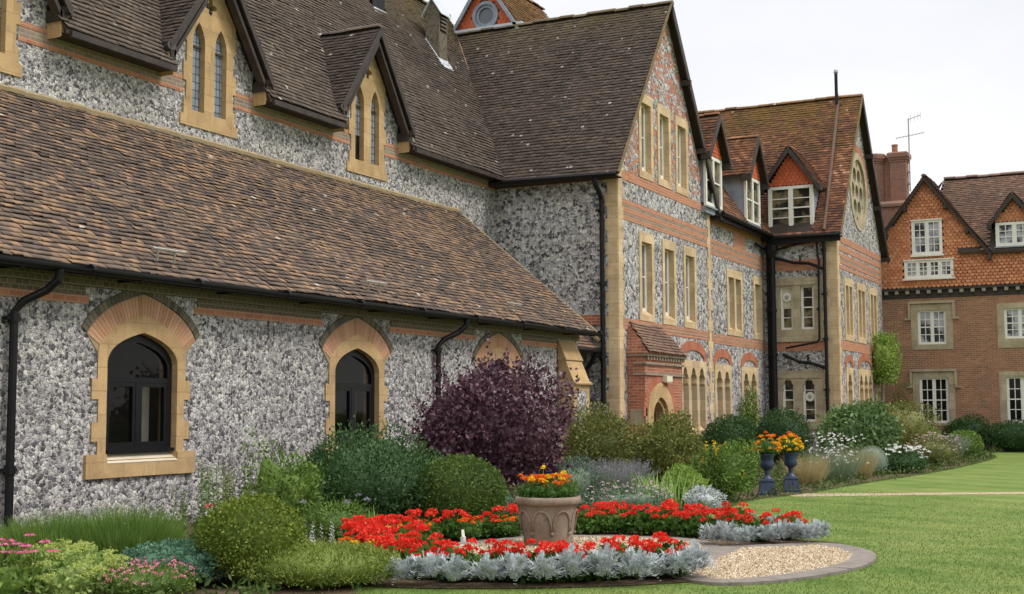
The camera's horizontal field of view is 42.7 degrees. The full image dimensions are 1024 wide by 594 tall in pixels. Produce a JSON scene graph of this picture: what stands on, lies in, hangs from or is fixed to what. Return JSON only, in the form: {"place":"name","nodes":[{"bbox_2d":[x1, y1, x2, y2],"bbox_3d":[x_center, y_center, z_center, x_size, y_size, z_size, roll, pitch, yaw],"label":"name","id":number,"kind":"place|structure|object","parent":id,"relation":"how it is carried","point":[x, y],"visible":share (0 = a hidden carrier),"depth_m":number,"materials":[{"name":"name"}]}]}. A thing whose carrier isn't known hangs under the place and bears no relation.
{"place":"outdoors","nodes":[
{"label":"outdoors","id":0,"kind":"place"},
{"bbox_2d":[28,450,1022,593],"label":"flower bed soil","id":1,"kind":"structure","parent":0,"point":[209,588],"depth_m":12.04,"materials":[{"name":"soil"}]},
{"bbox_2d":[0,531,57,593],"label":"echinacea","id":2,"kind":"object","parent":1,"relation":"on","point":[14,578],"visible":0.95,"depth_m":10.63,"materials":[{"name":"plant"}]},
{"bbox_2d":[0,506,108,567],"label":"fine leaved clump","id":3,"kind":"object","parent":1,"relation":"on","point":[48,532],"visible":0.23,"depth_m":12.87,"materials":[{"name":"plant"}]},
{"bbox_2d":[14,537,132,593],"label":"sedum","id":4,"kind":"object","parent":1,"relation":"on","point":[74,571],"visible":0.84,"depth_m":10.88,"materials":[{"name":"plant"}]},
{"bbox_2d":[57,500,194,558],"bbox_3d":[-3.886,2.390,13.188,1.368,0.725,1.428,-3,-5,27],"label":"fine leaved clump","id":5,"kind":"object","parent":1,"relation":"on","point":[121,533],"visible":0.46,"depth_m":12.95,"materials":[{"name":"plant"}]},
{"bbox_2d":[94,556,198,593],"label":"diascia","id":6,"kind":"object","parent":1,"relation":"on","point":[167,580],"visible":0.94,"depth_m":11.05,"materials":[{"name":"plant"}]},
{"bbox_2d":[113,536,228,584],"bbox_3d":[-3.065,2.417,12.000,1.129,0.435,1.340,-3,-5,27],"label":"blue spurge","id":7,"kind":"object","parent":1,"relation":"on","point":[182,551],"visible":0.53,"depth_m":11.76,"materials":[{"name":"plant"}]},
{"bbox_2d":[154,484,192,537],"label":"tall perennial","id":8,"kind":"object","parent":1,"relation":"on","point":[181,510],"visible":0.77,"depth_m":15.66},
{"bbox_2d":[192,459,232,535],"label":"tall perennial","id":9,"kind":"object","parent":1,"relation":"on","point":[205,498],"visible":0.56,"depth_m":15.98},
{"bbox_2d":[199,455,254,502],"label":"tall perennial","id":10,"kind":"object","parent":1,"relation":"on","point":[223,474],"visible":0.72,"depth_m":16.32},
{"bbox_2d":[188,488,310,584],"bbox_3d":[-2.438,2.228,12.188,1.158,0.902,1.182,-3,-5,27],"label":"golden box","id":11,"kind":"object","parent":1,"relation":"on","point":[234,530],"visible":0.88,"depth_m":11.86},
{"bbox_2d":[235,414,330,526],"bbox_3d":[-2.939,2.267,16.669,1.239,1.596,1.218,1,-5,-15],"label":"leafy shrub","id":12,"kind":"object","parent":1,"relation":"on","point":[290,489],"visible":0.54,"depth_m":16.56,"materials":[{"name":"plant"}]},
{"bbox_2d":[228,536,402,591],"bbox_3d":[-1.723,2.422,11.903,1.670,0.471,1.142,1,-5,-12],"label":"hebe mound","id":13,"kind":"object","parent":1,"relation":"on","point":[355,563],"visible":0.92,"depth_m":11.63,"materials":[{"name":"plant"}]},
{"bbox_2d":[298,493,374,540],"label":"ferny plant","id":14,"kind":"object","parent":1,"relation":"on","point":[326,518],"visible":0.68,"depth_m":15.87,"materials":[{"name":"plant"}]},
{"bbox_2d":[288,410,449,519],"bbox_3d":[-1.967,2.376,18.177,2.647,1.634,3.076,1,-5,-11],"label":"evergreen shrub","id":15,"kind":"object","parent":1,"relation":"on","point":[383,474],"visible":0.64,"depth_m":17.40,"materials":[{"name":"plant"}]},
{"bbox_2d":[415,453,510,522],"bbox_3d":[-0.700,2.602,17.505,1.286,1.054,1.396,-3,-5,27],"label":"box ball","id":16,"kind":"object","parent":1,"relation":"on","point":[471,484],"visible":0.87,"depth_m":17.14,"materials":[{"name":"plant"}]},
{"bbox_2d":[397,331,579,495],"bbox_3d":[-0.320,1.967,20.782,2.974,2.877,3.132,-3,-5,27],"label":"smoke bush","id":17,"kind":"object","parent":1,"relation":"on","point":[505,438],"visible":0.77,"depth_m":20.10,"materials":[{"name":"plant"}]},
{"bbox_2d":[14,445,1008,593],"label":"ground cover","id":18,"kind":"object","parent":1,"relation":"on","point":[974,458],"visible":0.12,"depth_m":25.16,"materials":[{"name":"plant"}]},
{"bbox_2d":[545,449,608,504],"bbox_3d":[0.924,2.927,20.989,1.163,0.990,1.063,-3,-5,27],"label":"euphorbia","id":19,"kind":"object","parent":1,"relation":"on","point":[581,476],"visible":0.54,"depth_m":20.83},
{"bbox_2d":[561,397,639,479],"bbox_3d":[1.803,3.057,27.836,1.948,1.895,2.078,-3,-5,27],"label":"olive shrub","id":20,"kind":"object","parent":1,"relation":"on","point":[602,437],"visible":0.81,"depth_m":27.47,"materials":[{"name":"plant"}]},
{"bbox_2d":[562,456,658,503],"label":"lavender","id":21,"kind":"object","parent":1,"relation":"on","point":[624,477],"visible":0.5,"depth_m":21.16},
{"bbox_2d":[577,478,673,512],"bbox_3d":[1.649,3.010,19.602,1.729,0.588,1.105,1,-5,-17],"label":"pink edging","id":22,"kind":"object","parent":1,"relation":"on","point":[640,498],"visible":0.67,"depth_m":19.45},
{"bbox_2d":[613,471,694,512],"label":"iris clump","id":23,"kind":"object","parent":1,"relation":"on","point":[655,482],"visible":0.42,"depth_m":20.72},
{"bbox_2d":[625,404,707,481],"bbox_3d":[3.119,2.949,25.823,1.772,1.756,1.981,-3,-5,27],"label":"golden shrub","id":24,"kind":"object","parent":1,"relation":"on","point":[665,447],"visible":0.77,"depth_m":25.38,"materials":[{"name":"plant"}]},
{"bbox_2d":[658,462,713,505],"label":"lime perennial","id":25,"kind":"object","parent":1,"relation":"on","point":[684,471],"visible":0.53,"depth_m":21.42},
{"bbox_2d":[682,483,727,508],"bbox_3d":[3.046,3.146,20.606,0.742,0.440,0.826,-3,-5,27],"label":"grey edging","id":26,"kind":"object","parent":1,"relation":"on","point":[709,498],"visible":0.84,"depth_m":20.46,"materials":[{"name":"silver plant"}]},
{"bbox_2d":[688,431,763,499],"bbox_3d":[3.710,2.962,22.910,1.307,1.226,1.462,-3,-5,27],"label":"ragwort shrub","id":27,"kind":"object","parent":1,"relation":"on","point":[730,469],"visible":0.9,"depth_m":22.64,"materials":[{"name":"plant"}]},
{"bbox_2d":[699,413,765,458],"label":"round shrub","id":28,"kind":"object","parent":1,"relation":"on","point":[722,430],"visible":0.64,"depth_m":37.20,"materials":[{"name":"plant"}]},
{"bbox_2d":[735,385,761,430],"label":"wall rose","id":29,"kind":"object","parent":1,"relation":"on","point":[750,410],"depth_m":41.70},
{"bbox_2d":[757,454,777,495],"bbox_3d":[4.724,3.286,24.267,0.350,0.760,0.350,-1,-5,7],"label":"garden urn","id":30,"kind":"object","parent":1,"relation":"on","point":[767,481],"visible":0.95,"depth_m":24.16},
{"bbox_2d":[753,431,781,453],"bbox_3d":[4.723,2.710,24.321,0.579,0.458,0.552,-3,-5,27],"label":"marigold bouquet","id":31,"kind":"object","parent":30,"relation":"on","point":[769,447],"visible":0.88,"depth_m":24.20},
{"bbox_2d":[754,406,813,462],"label":"dense shrub","id":32,"kind":"object","parent":1,"relation":"on","point":[780,424],"visible":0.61,"depth_m":37.48,"materials":[{"name":"plant"}]},
{"bbox_2d":[781,452,800,492],"bbox_3d":[5.341,3.356,25.106,0.350,0.760,0.350,-1,-5,7],"label":"garden urn","id":33,"kind":"object","parent":1,"relation":"on","point":[790,460],"visible":0.99,"depth_m":25.00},
{"bbox_2d":[776,431,803,452],"bbox_3d":[5.314,2.801,25.146,0.567,0.458,0.576,-3,-5,27],"label":"marigold bouquet","id":34,"kind":"object","parent":33,"relation":"in","point":[788,445],"visible":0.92,"depth_m":25.02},
{"bbox_2d":[779,453,834,485],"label":"dry grass tuft","id":35,"kind":"object","parent":1,"relation":"on","point":[805,472],"visible":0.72,"depth_m":27.09,"materials":[{"name":"plant"}]},
{"bbox_2d":[798,432,873,481],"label":"white perennial","id":36,"kind":"object","parent":1,"relation":"on","point":[838,466],"visible":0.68,"depth_m":28.42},
{"bbox_2d":[828,447,884,478],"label":"dry grass tuft","id":37,"kind":"object","parent":1,"relation":"on","point":[867,469],"visible":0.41,"depth_m":29.72,"materials":[{"name":"plant"}]},
{"bbox_2d":[811,394,905,459],"bbox_3d":[9.305,3.611,35.264,2.468,2.003,4.354,-3,-5,27],"label":"border bush","id":38,"kind":"object","parent":1,"relation":"on","point":[870,424],"visible":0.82,"depth_m":34.46,"materials":[{"name":"plant"}]},
{"bbox_2d":[869,329,902,403],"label":"tree","id":39,"kind":"object","parent":1,"relation":"on","point":[884,352],"visible":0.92,"depth_m":48.16,"materials":[{"name":"plant"}]},
{"bbox_2d":[883,444,930,472],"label":"daisy clump","id":40,"kind":"object","parent":1,"relation":"on","point":[904,459],"visible":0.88,"depth_m":31.98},
{"bbox_2d":[885,396,942,450],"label":"bush","id":41,"kind":"object","parent":1,"relation":"on","point":[915,425],"visible":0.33,"depth_m":39.21,"materials":[{"name":"plant"}]},
{"bbox_2d":[909,431,964,464],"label":"mixed perennials","id":42,"kind":"object","parent":1,"relation":"on","point":[940,449],"visible":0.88,"depth_m":36.25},
{"bbox_2d":[944,429,983,457],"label":"catmint mound","id":43,"kind":"object","parent":1,"relation":"on","point":[976,445],"visible":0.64,"depth_m":41.15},
{"bbox_2d":[941,412,992,446],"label":"hedge bush","id":44,"kind":"object","parent":1,"relation":"on","point":[975,425],"visible":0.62,"depth_m":48.06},
{"bbox_2d":[979,419,1023,451],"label":"hedge bush","id":45,"kind":"object","parent":1,"relation":"on","point":[1006,436],"visible":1,"depth_m":47.08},
{"bbox_2d":[321,531,840,587],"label":"ring bed soil","id":46,"kind":"structure","parent":0,"point":[419,582],"depth_m":12.12,"materials":[{"name":"soil"}]},
{"bbox_2d":[377,555,418,584],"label":"silver ragwort","id":47,"kind":"object","parent":46,"relation":"on","point":[403,567],"visible":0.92,"depth_m":11.83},
{"bbox_2d":[405,508,442,536],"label":"red geranium","id":48,"kind":"object","parent":46,"relation":"on","point":[435,528],"visible":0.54,"depth_m":15.62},
{"bbox_2d":[403,532,447,577],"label":"red geranium","id":49,"kind":"object","parent":46,"relation":"on","point":[416,540],"visible":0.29,"depth_m":12.61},
{"bbox_2d":[405,548,449,577],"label":"silver ragwort","id":50,"kind":"object","parent":46,"relation":"on","point":[428,564],"visible":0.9,"depth_m":11.84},
{"bbox_2d":[433,553,472,580],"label":"silver ragwort","id":51,"kind":"object","parent":46,"relation":"on","point":[453,570],"visible":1,"depth_m":11.69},
{"bbox_2d":[438,509,474,540],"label":"red geranium","id":52,"kind":"object","parent":46,"relation":"on","point":[450,528],"visible":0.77,"depth_m":15.88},
{"bbox_2d":[434,537,480,581],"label":"red geranium","id":53,"kind":"object","parent":46,"relation":"on","point":[470,557],"visible":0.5,"depth_m":12.14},
{"bbox_2d":[466,552,508,580],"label":"silver ragwort","id":54,"kind":"object","parent":46,"relation":"on","point":[485,567],"visible":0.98,"depth_m":11.74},
{"bbox_2d":[478,511,504,537],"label":"red geranium","id":55,"kind":"object","parent":46,"relation":"on","point":[489,524],"visible":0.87,"depth_m":16.20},
{"bbox_2d":[478,538,523,581],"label":"red geranium","id":56,"kind":"object","parent":46,"relation":"on","point":[496,552],"visible":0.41,"depth_m":12.14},
{"bbox_2d":[490,503,520,537],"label":"red geranium","id":57,"kind":"object","parent":46,"relation":"on","point":[513,507],"visible":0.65,"depth_m":16.36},
{"bbox_2d":[494,551,541,580],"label":"silver ragwort","id":58,"kind":"object","parent":46,"relation":"on","point":[515,565],"visible":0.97,"depth_m":11.76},
{"bbox_2d":[515,540,553,583],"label":"red geranium","id":59,"kind":"object","parent":46,"relation":"on","point":[533,558],"visible":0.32,"depth_m":11.99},
{"bbox_2d":[520,550,567,579],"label":"silver ragwort","id":60,"kind":"object","parent":46,"relation":"on","point":[543,566],"visible":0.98,"depth_m":11.73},
{"bbox_2d":[525,538,568,581],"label":"red geranium","id":61,"kind":"object","parent":46,"relation":"on","point":[550,544],"visible":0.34,"depth_m":12.09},
{"bbox_2d":[552,542,597,577],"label":"silver ragwort","id":62,"kind":"object","parent":46,"relation":"on","point":[570,562],"visible":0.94,"depth_m":11.84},
{"bbox_2d":[445,535,720,556],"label":"kerb","id":63,"kind":"structure","parent":46,"relation":"on","point":[710,546],"depth_m":15.60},
{"bbox_2d":[574,504,599,533],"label":"red geranium","id":64,"kind":"object","parent":46,"relation":"on","point":[585,522],"visible":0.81,"depth_m":16.63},
{"bbox_2d":[588,506,615,533],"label":"red geranium","id":65,"kind":"object","parent":46,"relation":"on","point":[603,524],"visible":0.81,"depth_m":16.71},
{"bbox_2d":[582,542,627,577],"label":"silver ragwort","id":66,"kind":"object","parent":46,"relation":"on","point":[601,559],"visible":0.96,"depth_m":11.86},
{"bbox_2d":[606,505,634,534],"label":"red geranium","id":67,"kind":"object","parent":46,"relation":"on","point":[619,524],"visible":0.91,"depth_m":16.69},
{"bbox_2d":[599,534,642,577],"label":"red geranium","id":68,"kind":"object","parent":46,"relation":"on","point":[620,544],"visible":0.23,"depth_m":12.40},
{"bbox_2d":[608,546,661,580],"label":"silver ragwort","id":69,"kind":"object","parent":46,"relation":"on","point":[632,561],"visible":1,"depth_m":11.85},
{"bbox_2d":[627,535,661,577],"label":"red geranium","id":70,"kind":"object","parent":46,"relation":"on","point":[648,544],"visible":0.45,"depth_m":12.36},
{"bbox_2d":[626,504,665,535],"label":"red geranium","id":71,"kind":"object","parent":46,"relation":"on","point":[640,526],"visible":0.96,"depth_m":16.54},
{"bbox_2d":[638,552,673,574],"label":"silver ragwort","id":72,"kind":"object","parent":46,"relation":"on","point":[658,567],"visible":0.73,"depth_m":12.09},
{"bbox_2d":[644,503,673,534],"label":"red geranium","id":73,"kind":"object","parent":46,"relation":"on","point":[667,520],"visible":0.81,"depth_m":16.52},
{"bbox_2d":[646,536,687,577],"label":"red geranium","id":74,"kind":"object","parent":46,"relation":"on","point":[663,540],"visible":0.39,"depth_m":12.35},
{"bbox_2d":[660,544,703,574],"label":"silver ragwort","id":75,"kind":"object","parent":46,"relation":"on","point":[682,561],"visible":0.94,"depth_m":12.10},
{"bbox_2d":[669,508,694,536],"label":"red geranium","id":76,"kind":"object","parent":46,"relation":"on","point":[678,523],"visible":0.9,"depth_m":16.33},
{"bbox_2d":[676,539,716,569],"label":"silver ragwort","id":77,"kind":"object","parent":46,"relation":"on","point":[702,553],"visible":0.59,"depth_m":12.31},
{"bbox_2d":[684,507,714,537],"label":"red geranium","id":78,"kind":"object","parent":46,"relation":"on","point":[696,523],"visible":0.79,"depth_m":16.19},
{"bbox_2d":[709,520,741,543],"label":"silver ragwort","id":79,"kind":"object","parent":46,"relation":"on","point":[724,528],"visible":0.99,"depth_m":15.13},
{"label":"gravel circle","id":80,"kind":"structure","parent":46,"relation":"on","visible":0},
{"bbox_2d":[515,495,580,545],"bbox_3d":[0.422,2.615,15.340,0.778,0.565,0.778,-3,-5,27],"label":"stone planter","id":81,"kind":"object","parent":80,"relation":"on","point":[549,519],"visible":0.93,"depth_m":15.06,"materials":[{"name":"stone"}]},
{"bbox_2d":[453,536,702,553],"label":"loose pebbles","id":82,"kind":"object","parent":80,"relation":"on","point":[532,548],"visible":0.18,"depth_m":15.30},
{"bbox_2d":[314,451,1023,593],"bbox_3d":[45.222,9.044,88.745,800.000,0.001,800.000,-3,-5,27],"label":"lawn","id":83,"kind":"structure","parent":0,"point":[1003,472],"depth_m":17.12,"materials":[{"name":"green plant"}]},
{"bbox_2d":[0,0,602,532],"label":"flint chapel","id":84,"kind":"structure","parent":83,"relation":"on","point":[274,220],"depth_m":21.84,"materials":[{"name":"grey stone"}]},
{"bbox_2d":[81,291,199,479],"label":"window","id":85,"kind":"structure","parent":84,"relation":"in","point":[140,389],"depth_m":18.20,"materials":[{"name":"stone"}]},
{"bbox_2d":[318,315,393,459],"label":"window","id":86,"kind":"structure","parent":84,"relation":"in","point":[356,350],"depth_m":23.02,"materials":[{"name":"stone"}]},
{"bbox_2d":[473,331,523,403],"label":"window","id":87,"kind":"structure","parent":84,"relation":"in","point":[500,341],"depth_m":27.31,"materials":[{"name":"stone"}]},
{"bbox_2d":[453,0,889,470],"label":"flint hall","id":88,"kind":"structure","parent":83,"relation":"on","point":[666,237],"depth_m":37.93,"materials":[{"name":"stone"}]},
{"bbox_2d":[638,94,653,181],"bbox_3d":[3.486,-4.280,35.128,0.245,2.300,1.040,-3,-5,27],"label":"window","id":89,"kind":"structure","parent":88,"relation":"in","point":[645,115],"depth_m":35.39,"materials":[{"name":"stone"}]},
{"bbox_2d":[638,231,654,322],"bbox_3d":[3.473,-0.523,34.752,0.245,2.350,1.080,-3,-5,27],"label":"window","id":90,"kind":"structure","parent":88,"relation":"in","point":[646,241],"depth_m":35.01,"materials":[{"name":"stone"}]},
{"bbox_2d":[657,103,671,189],"bbox_3d":[4.119,-4.160,36.371,0.245,2.270,1.040,-3,-5,27],"label":"window","id":91,"kind":"structure","parent":88,"relation":"in","point":[663,113],"depth_m":36.63,"materials":[{"name":"stone"}]},
{"bbox_2d":[662,238,676,325],"bbox_3d":[4.255,-0.394,36.290,0.245,2.350,1.080,-3,-5,27],"label":"window","id":92,"kind":"structure","parent":88,"relation":"in","point":[669,284],"depth_m":36.56,"materials":[{"name":"stone"}]},
{"bbox_2d":[675,114,688,196],"bbox_3d":[4.771,-4.033,37.649,0.245,2.230,1.040,-3,-5,27],"label":"window","id":93,"kind":"structure","parent":88,"relation":"in","point":[681,125],"depth_m":37.90,"materials":[{"name":"stone"}]},
{"bbox_2d":[683,245,696,328],"bbox_3d":[5.037,-0.265,37.828,0.245,2.350,1.080,-3,-5,27],"label":"window","id":94,"kind":"structure","parent":88,"relation":"in","point":[689,254],"depth_m":38.10,"materials":[{"name":"stone"}]},
{"bbox_2d":[682,360,707,435],"bbox_3d":[5.126,2.921,37.707,0.245,2.180,2.300,-3,-5,27],"label":"window","id":95,"kind":"structure","parent":88,"relation":"in","point":[694,381],"depth_m":37.93,"materials":[{"name":"stone"}]},
{"bbox_2d":[714,364,731,422],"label":"window","id":96,"kind":"structure","parent":88,"relation":"in","point":[722,373],"depth_m":40.33,"materials":[{"name":"stone"}]},
{"bbox_2d":[726,268,742,336],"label":"window","id":97,"kind":"structure","parent":88,"relation":"in","point":[734,286],"depth_m":41.81,"materials":[{"name":"stone"}]},
{"bbox_2d":[741,366,758,430],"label":"window","id":98,"kind":"structure","parent":88,"relation":"in","point":[749,375],"depth_m":42.83,"materials":[{"name":"stone"}]},
{"bbox_2d":[753,275,762,339],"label":"window","id":99,"kind":"structure","parent":88,"relation":"in","point":[757,281],"depth_m":44.38,"materials":[{"name":"stone"}]},
{"bbox_2d":[775,276,823,341],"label":"window","id":100,"kind":"structure","parent":88,"relation":"in","point":[796,297],"depth_m":44.33,"materials":[{"name":"grey stone"}]},
{"bbox_2d":[777,370,825,429],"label":"window","id":101,"kind":"structure","parent":88,"relation":"in","point":[801,389],"depth_m":44.05,"materials":[{"name":"grey stone"}]},
{"bbox_2d":[844,277,854,341],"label":"window","id":102,"kind":"structure","parent":88,"relation":"in","point":[848,283],"depth_m":45.15,"materials":[{"name":"stone"}]},
{"bbox_2d":[850,145,868,230],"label":"rose window","id":103,"kind":"structure","parent":88,"relation":"in","point":[859,195],"depth_m":47.71,"materials":[{"name":"grey stone"}]},
{"bbox_2d":[856,282,866,343],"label":"window","id":104,"kind":"structure","parent":88,"relation":"in","point":[861,288],"depth_m":46.94,"materials":[{"name":"stone"}]},
{"bbox_2d":[858,369,873,406],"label":"window","id":105,"kind":"structure","parent":88,"relation":"in","point":[865,377],"depth_m":47.18,"materials":[{"name":"stone"}]},
{"bbox_2d":[869,287,877,345],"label":"window","id":106,"kind":"structure","parent":88,"relation":"in","point":[873,306],"depth_m":48.76,"materials":[{"name":"stone"}]},
{"bbox_2d":[670,542,875,585],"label":"kerb","id":107,"kind":"structure","parent":83,"relation":"on","point":[859,558],"depth_m":12.72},
{"bbox_2d":[873,144,1023,450],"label":"brick house","id":108,"kind":"structure","parent":83,"relation":"on","point":[952,275],"depth_m":50.02,"materials":[{"name":"orange brick"}]},
{"bbox_2d":[910,218,944,256],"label":"window","id":109,"kind":"structure","parent":108,"relation":"in","point":[926,233],"depth_m":50.38,"materials":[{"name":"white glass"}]},
{"bbox_2d":[903,257,955,280],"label":"window","id":110,"kind":"structure","parent":108,"relation":"in","point":[936,268],"depth_m":50.25,"materials":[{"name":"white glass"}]},
{"bbox_2d":[904,300,958,349],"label":"window","id":111,"kind":"structure","parent":108,"relation":"in","point":[931,324],"depth_m":50.27,"materials":[{"name":"grey stone"}]},
{"bbox_2d":[906,369,960,425],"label":"window","id":112,"kind":"structure","parent":108,"relation":"in","point":[936,388],"depth_m":50.03,"materials":[{"name":"grey stone"}]},
{"bbox_2d":[997,302,1023,347],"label":"window","id":113,"kind":"structure","parent":108,"relation":"in","point":[1010,316],"depth_m":48.99,"materials":[{"name":"grey stone"}]},
{"bbox_2d":[999,371,1023,423],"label":"window","id":114,"kind":"structure","parent":108,"relation":"in","point":[1011,383],"depth_m":48.80,"materials":[{"name":"grey stone"}]},
{"bbox_2d":[425,0,1023,193],"label":"sky","id":115,"kind":"structure","parent":0,"point":[956,65],"materials":[{"name":"white"}]},
{"bbox_2d":[689,544,851,578],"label":"loose pebbles","id":116,"kind":"object","parent":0,"point":[744,562],"visible":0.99,"depth_m":13.55,"materials":[{"name":"gravel"}]},
{"bbox_2d":[790,492,1023,496],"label":"path","id":117,"kind":"structure","parent":0,"point":[856,494],"depth_m":24.38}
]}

